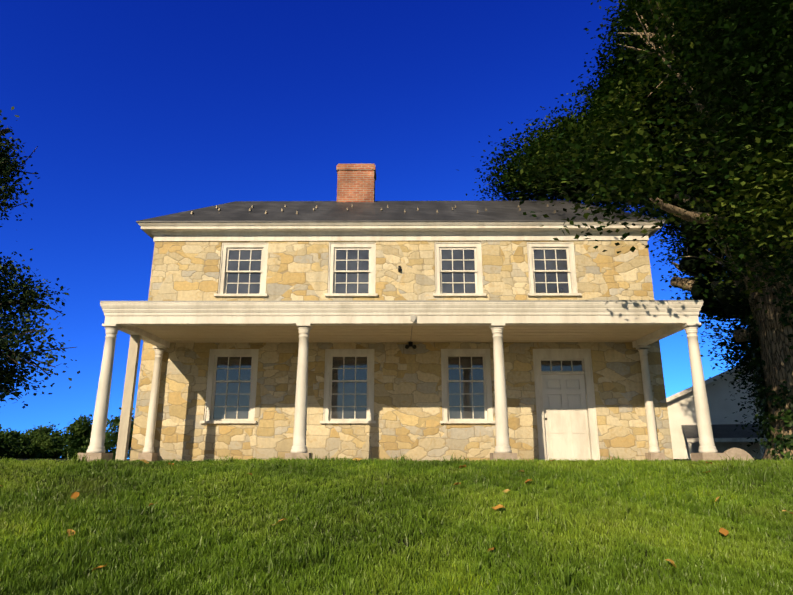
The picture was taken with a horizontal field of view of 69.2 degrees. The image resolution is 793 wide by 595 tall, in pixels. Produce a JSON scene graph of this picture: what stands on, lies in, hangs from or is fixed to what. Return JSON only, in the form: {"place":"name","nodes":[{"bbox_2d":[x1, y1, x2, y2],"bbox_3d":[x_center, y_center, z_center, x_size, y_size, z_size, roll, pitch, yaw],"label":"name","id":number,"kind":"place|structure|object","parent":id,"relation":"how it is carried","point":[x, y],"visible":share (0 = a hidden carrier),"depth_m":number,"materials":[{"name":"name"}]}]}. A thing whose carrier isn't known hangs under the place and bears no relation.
{"place":"outdoors","nodes":[
{"label":"outdoors","id":0,"kind":"place"},
{"bbox_2d":[0,106,79,408],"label":"tree","id":1,"kind":"object","parent":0,"point":[6,374],"depth_m":11.62,"materials":[{"name":"green plant"}]},
{"bbox_2d":[0,407,133,458],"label":"distant treeline","id":2,"kind":"object","parent":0,"point":[39,443],"depth_m":153.42,"materials":[{"name":"green plant"}]},
{"bbox_2d":[115,335,140,460],"bbox_3d":[-5.117,1.923,10.972,0.400,2.447,0.380,0,-15,0],"label":"post","id":3,"kind":"object","parent":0,"point":[127,401],"visible":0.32,"depth_m":10.93,"materials":[{"name":"white wood"}]},
{"bbox_2d":[0,0,749,458],"label":"sky","id":4,"kind":"structure","parent":0,"point":[133,111],"materials":[{"name":"blue"}]},
{"bbox_2d":[0,452,792,594],"bbox_3d":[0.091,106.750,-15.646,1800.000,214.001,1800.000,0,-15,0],"label":"lawn ground","id":5,"kind":"structure","parent":0,"point":[58,460],"depth_m":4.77,"materials":[{"name":"green plant"}]},
{"bbox_2d":[78,323,122,460],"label":"porch column","id":6,"kind":"structure","parent":5,"relation":"on","point":[96,448],"depth_m":9.95,"materials":[{"name":"white paint"}]},
{"bbox_2d":[138,346,166,460],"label":"column","id":7,"kind":"structure","parent":5,"relation":"on","point":[148,454],"depth_m":12.14,"materials":[{"name":"white paint"}]},
{"bbox_2d":[285,323,312,459],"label":"porch column","id":8,"kind":"structure","parent":5,"relation":"on","point":[299,447],"depth_m":9.93,"materials":[{"name":"white paint"}]},
{"bbox_2d":[0,458,792,570],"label":"fallen leaves","id":9,"kind":"object","parent":5,"relation":"on","point":[725,532],"visible":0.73,"depth_m":4.88,"materials":[{"name":"orange plant"}]},
{"bbox_2d":[129,240,673,461],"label":"house stone walls","id":10,"kind":"structure","parent":5,"relation":"on","point":[408,401],"depth_m":12.52,"materials":[{"name":"beige stone"}]},
{"bbox_2d":[200,349,258,423],"bbox_3d":[-3.579,1.924,12.516,1.190,1.607,0.240,0,-15,0],"label":"window","id":11,"kind":"structure","parent":10,"relation":"attached to","point":[231,387],"depth_m":12.57,"materials":[{"name":"white paint"}]},
{"bbox_2d":[214,242,268,296],"bbox_3d":[-3.509,-0.636,13.201,1.190,1.307,0.240,0,-15,0],"label":"window","id":12,"kind":"structure","parent":10,"relation":"attached to","point":[243,270],"depth_m":13.25,"materials":[{"name":"white paint"}]},
{"bbox_2d":[320,349,375,422],"bbox_3d":[-1.029,1.920,12.502,1.190,1.607,0.240,0,-15,0],"label":"window","id":13,"kind":"structure","parent":10,"relation":"attached to","point":[348,385],"depth_m":12.55,"materials":[{"name":"white paint"}]},
{"bbox_2d":[325,242,377,296],"bbox_3d":[-1.019,-0.639,13.188,1.190,1.307,0.240,0,-15,0],"label":"window","id":14,"kind":"structure","parent":10,"relation":"attached to","point":[351,269],"depth_m":13.23,"materials":[{"name":"white paint"}]},
{"bbox_2d":[137,221,664,241],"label":"roof cornice","id":15,"kind":"structure","parent":10,"relation":"on","point":[350,231],"depth_m":13.25,"materials":[{"name":"white paint"}]},
{"bbox_2d":[136,200,665,223],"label":"slate roof","id":16,"kind":"structure","parent":15,"relation":"on","point":[324,211],"depth_m":14.60,"materials":[{"name":"grey stone"}]},
{"bbox_2d":[336,164,375,201],"bbox_3d":[-1.238,-3.127,17.686,1.190,1.840,0.730,0,-15,0],"label":"brick chimney","id":17,"kind":"object","parent":16,"relation":"on","point":[355,182],"visible":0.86,"depth_m":17.44,"materials":[{"name":"red brick"}]},
{"bbox_2d":[191,204,588,213],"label":"snow guards","id":18,"kind":"object","parent":16,"relation":"on","point":[285,206],"visible":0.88,"depth_m":14.99,"materials":[{"name":"brown metal"}]},
{"bbox_2d":[100,302,702,347],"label":"porch entablature","id":19,"kind":"structure","parent":10,"relation":"attached to","point":[129,317],"depth_m":10.27,"materials":[{"name":"white wood"}]},
{"bbox_2d":[100,300,702,301],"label":"porch roof deck","id":20,"kind":"structure","parent":19,"relation":"on","point":[448,301],"depth_m":10.26,"materials":[{"name":"white wood"}]},
{"bbox_2d":[411,315,415,321],"bbox_3d":[0.296,0.375,10.229,0.090,0.125,0.074,0,-15,0],"label":"porch sensor box","id":21,"kind":"object","parent":19,"relation":"attached to","point":[413,318],"visible":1,"depth_m":10.22,"materials":[{"name":"white plastic"}]},
{"bbox_2d":[433,242,485,295],"bbox_3d":[1.421,-0.643,13.174,1.190,1.307,0.240,0,-15,0],"label":"window","id":22,"kind":"structure","parent":10,"relation":"attached to","point":[458,269],"depth_m":13.22,"materials":[{"name":"white paint"}]},
{"bbox_2d":[440,349,494,422],"bbox_3d":[1.521,1.916,12.488,1.190,1.607,0.240,0,-15,0],"label":"window","id":23,"kind":"structure","parent":10,"relation":"attached to","point":[466,380],"depth_m":12.54,"materials":[{"name":"white paint"}]},
{"bbox_2d":[527,242,581,295],"bbox_3d":[3.551,-0.646,13.162,1.190,1.307,0.240,0,-15,0],"label":"window","id":24,"kind":"structure","parent":10,"relation":"attached to","point":[551,269],"depth_m":13.21,"materials":[{"name":"white paint"}]},
{"bbox_2d":[533,349,599,460],"bbox_3d":[3.631,2.338,12.419,1.274,2.457,0.190,0,-15,0],"label":"front door","id":25,"kind":"structure","parent":10,"relation":"attached to","point":[563,378],"depth_m":12.51,"materials":[{"name":"white paint"}]},
{"bbox_2d":[545,408,590,460],"bbox_3d":[3.651,2.947,12.243,0.880,1.150,0.030,0,-15,0],"label":"lower door half","id":26,"kind":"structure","parent":25,"relation":"attached to","point":[567,434],"depth_m":12.25,"materials":[{"name":"white paint"}]},
{"bbox_2d":[489,323,517,460],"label":"porch column","id":27,"kind":"structure","parent":5,"relation":"on","point":[503,450],"depth_m":9.90,"materials":[{"name":"white paint"}]},
{"bbox_2d":[456,0,792,460],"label":"tree","id":28,"kind":"object","parent":5,"relation":"on","point":[607,153],"depth_m":11.19,"materials":[{"name":"green plant"}]},
{"bbox_2d":[626,13,792,318],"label":"tree foliage","id":29,"kind":"object","parent":28,"relation":"attached to","point":[722,296],"visible":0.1,"depth_m":14.33,"materials":[{"name":"green plant"}]},
{"bbox_2d":[736,122,792,459],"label":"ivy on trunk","id":30,"kind":"object","parent":28,"relation":"on","point":[761,390],"visible":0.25,"depth_m":12.80,"materials":[{"name":"green plant"}]},
{"bbox_2d":[636,346,664,460],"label":"column","id":31,"kind":"structure","parent":5,"relation":"on","point":[654,453],"depth_m":12.08,"materials":[{"name":"white paint"}]},
{"bbox_2d":[681,323,726,460],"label":"porch column","id":32,"kind":"structure","parent":5,"relation":"on","point":[707,450],"depth_m":9.89,"materials":[{"name":"white paint"}]},
{"bbox_2d":[667,371,770,458],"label":"outbuilding walls","id":33,"kind":"structure","parent":5,"relation":"on","point":[721,404],"depth_m":26.12,"materials":[{"name":"white paint"}]},
{"bbox_2d":[666,361,766,458],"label":"building trim","id":34,"kind":"structure","parent":33,"relation":"attached to","point":[686,391],"depth_m":24.08,"materials":[{"name":"white wood"}]},
{"bbox_2d":[669,373,766,437],"bbox_3d":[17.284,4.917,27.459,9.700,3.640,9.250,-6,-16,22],"label":"garage opening","id":35,"kind":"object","parent":33,"relation":"on","point":[720,431],"depth_m":24.71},
{"bbox_2d":[724,448,753,460],"bbox_3d":[6.939,3.412,11.641,0.720,0.720,0.130,2,-29,-7],"label":"boulder","id":36,"kind":"object","parent":5,"relation":"on","point":[736,452],"visible":0.29,"depth_m":11.70,"materials":[{"name":"beige stone"}]},
{"bbox_2d":[136,325,667,342],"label":"porch ceiling","id":37,"kind":"structure","parent":0,"point":[211,332],"depth_m":11.84,"materials":[{"name":"beige wood"}]},
{"bbox_2d":[161,326,659,340],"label":"porch ceiling battens","id":38,"kind":"object","parent":37,"relation":"attached to","point":[417,332],"visible":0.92,"depth_m":11.61,"materials":[{"name":"beige wood"}]},
{"bbox_2d":[405,331,415,348],"bbox_3d":[0.304,0.780,11.565,0.254,0.175,2.315,0,-15,0],"label":"porch light","id":39,"kind":"object","parent":37,"relation":"attached to","point":[410,343],"visible":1,"depth_m":12.51,"materials":[{"name":"black metal"}]}
]}

